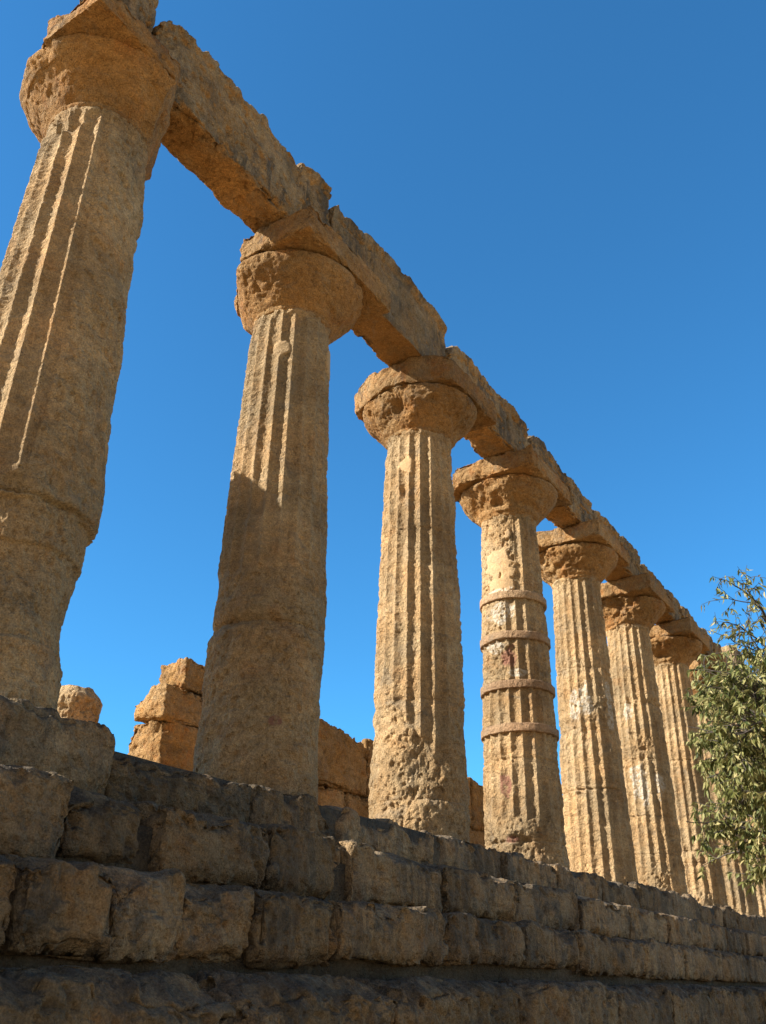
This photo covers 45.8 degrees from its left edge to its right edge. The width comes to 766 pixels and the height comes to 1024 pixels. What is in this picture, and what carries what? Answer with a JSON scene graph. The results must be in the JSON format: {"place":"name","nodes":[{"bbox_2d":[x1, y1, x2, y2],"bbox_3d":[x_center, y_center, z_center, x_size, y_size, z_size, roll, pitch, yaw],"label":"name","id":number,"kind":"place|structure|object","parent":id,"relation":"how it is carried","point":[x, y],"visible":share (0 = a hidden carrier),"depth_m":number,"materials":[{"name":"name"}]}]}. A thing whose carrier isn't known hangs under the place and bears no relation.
{"place":"outdoors","nodes":[
{"label":"outdoors","id":0,"kind":"place"},
{"bbox_2d":[57,685,102,722],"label":"stone block","id":1,"kind":"structure","parent":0,"point":[79,702],"depth_m":15.25,"materials":[{"name":"stone"}]},
{"bbox_2d":[128,657,485,847],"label":"cella wall","id":2,"kind":"structure","parent":0,"point":[168,711],"depth_m":14.01,"materials":[{"name":"stone"}]},
{"bbox_2d":[0,0,765,794],"label":"sky","id":3,"kind":"structure","parent":0,"point":[576,189],"materials":[{"name":"blue"}]},
{"bbox_3d":[11.398,5.712,28.653,0.698,0.703,3.069,-15,-32,29],"label":"architrave block","id":4,"kind":"object","parent":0,"visible":0},
{"bbox_2d":[721,645,743,671],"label":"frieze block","id":5,"kind":"structure","parent":4,"relation":"on","point":[723,649],"depth_m":28.07,"materials":[{"name":"stone"}]},
{"bbox_3d":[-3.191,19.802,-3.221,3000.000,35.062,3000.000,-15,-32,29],"label":"ground","id":6,"kind":"structure","parent":0,"visible":0},
{"bbox_2d":[0,695,765,1023],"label":"stepped platform","id":7,"kind":"structure","parent":6,"relation":"on","point":[136,891],"depth_m":6.37,"materials":[{"name":"stone"}]},
{"bbox_2d":[0,0,180,709],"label":"temple column","id":8,"kind":"structure","parent":7,"relation":"on","point":[100,80],"depth_m":7.45,"materials":[{"name":"stone"}]},
{"bbox_2d":[79,0,158,31],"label":"architrave block","id":9,"kind":"structure","parent":8,"relation":"on","point":[144,11],"depth_m":9.12,"materials":[{"name":"stone"}]},
{"bbox_2d":[151,20,331,233],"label":"architrave block","id":10,"kind":"structure","parent":8,"relation":"on","point":[219,140],"depth_m":10.12,"materials":[{"name":"stone"}]},
{"bbox_2d":[192,205,390,802],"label":"temple column","id":11,"kind":"structure","parent":7,"relation":"on","point":[311,286],"depth_m":9.44,"materials":[{"name":"stone"}]},
{"bbox_2d":[354,355,496,843],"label":"temple column","id":12,"kind":"structure","parent":7,"relation":"on","point":[420,417],"depth_m":11.79,"materials":[{"name":"stone"}]},
{"bbox_2d":[328,205,446,366],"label":"architrave block","id":13,"kind":"structure","parent":12,"relation":"on","point":[411,323],"depth_m":12.73,"materials":[{"name":"stone"}]},
{"bbox_2d":[452,444,572,869],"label":"temple column","id":14,"kind":"structure","parent":7,"relation":"on","point":[508,501],"depth_m":14.11,"materials":[{"name":"stone"}]},
{"bbox_2d":[445,346,529,458],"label":"architrave block","id":15,"kind":"structure","parent":14,"relation":"on","point":[507,431],"depth_m":15.04,"materials":[{"name":"stone"}]},
{"bbox_2d":[527,436,592,527],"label":"architrave block","id":16,"kind":"structure","parent":14,"relation":"on","point":[579,510],"depth_m":17.40,"materials":[{"name":"stone"}]},
{"bbox_2d":[536,517,638,884],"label":"temple column","id":17,"kind":"structure","parent":7,"relation":"on","point":[580,562],"depth_m":16.42,"materials":[{"name":"stone"}]},
{"bbox_2d":[592,510,642,581],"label":"architrave block","id":18,"kind":"structure","parent":17,"relation":"on","point":[633,568],"depth_m":19.73,"materials":[{"name":"stone"}]},
{"bbox_2d":[600,573,687,895],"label":"temple column","id":19,"kind":"structure","parent":7,"relation":"on","point":[635,608],"depth_m":18.79,"materials":[{"name":"stone"}]},
{"bbox_2d":[640,564,680,624],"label":"architrave block","id":20,"kind":"structure","parent":19,"relation":"on","point":[667,617],"depth_m":22.08,"materials":[{"name":"stone"}]},
{"bbox_2d":[649,617,727,907],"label":"temple column","id":21,"kind":"structure","parent":7,"relation":"on","point":[679,646],"depth_m":21.20,"materials":[{"name":"stone"}]},
{"bbox_2d":[679,606,713,656],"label":"architrave block","id":22,"kind":"structure","parent":21,"relation":"on","point":[683,611],"depth_m":24.25,"materials":[{"name":"stone"}]},
{"bbox_2d":[689,653,759,915],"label":"temple column","id":23,"kind":"structure","parent":7,"relation":"on","point":[739,901],"depth_m":22.27,"materials":[{"name":"stone"}]},
{"bbox_2d":[730,706,765,916],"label":"temple column","id":24,"kind":"structure","parent":7,"relation":"on","point":[761,897],"depth_m":24.39,"materials":[{"name":"stone"}]},
{"bbox_2d":[713,642,735,665],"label":"architrave block","id":25,"kind":"structure","parent":24,"relation":"on","point":[717,649],"depth_m":25.34,"materials":[{"name":"stone"}]},
{"bbox_2d":[680,566,765,895],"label":"almond tree","id":26,"kind":"object","parent":6,"relation":"on","point":[735,694],"visible":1,"depth_m":5.39,"materials":[{"name":"green plant"}]}
]}

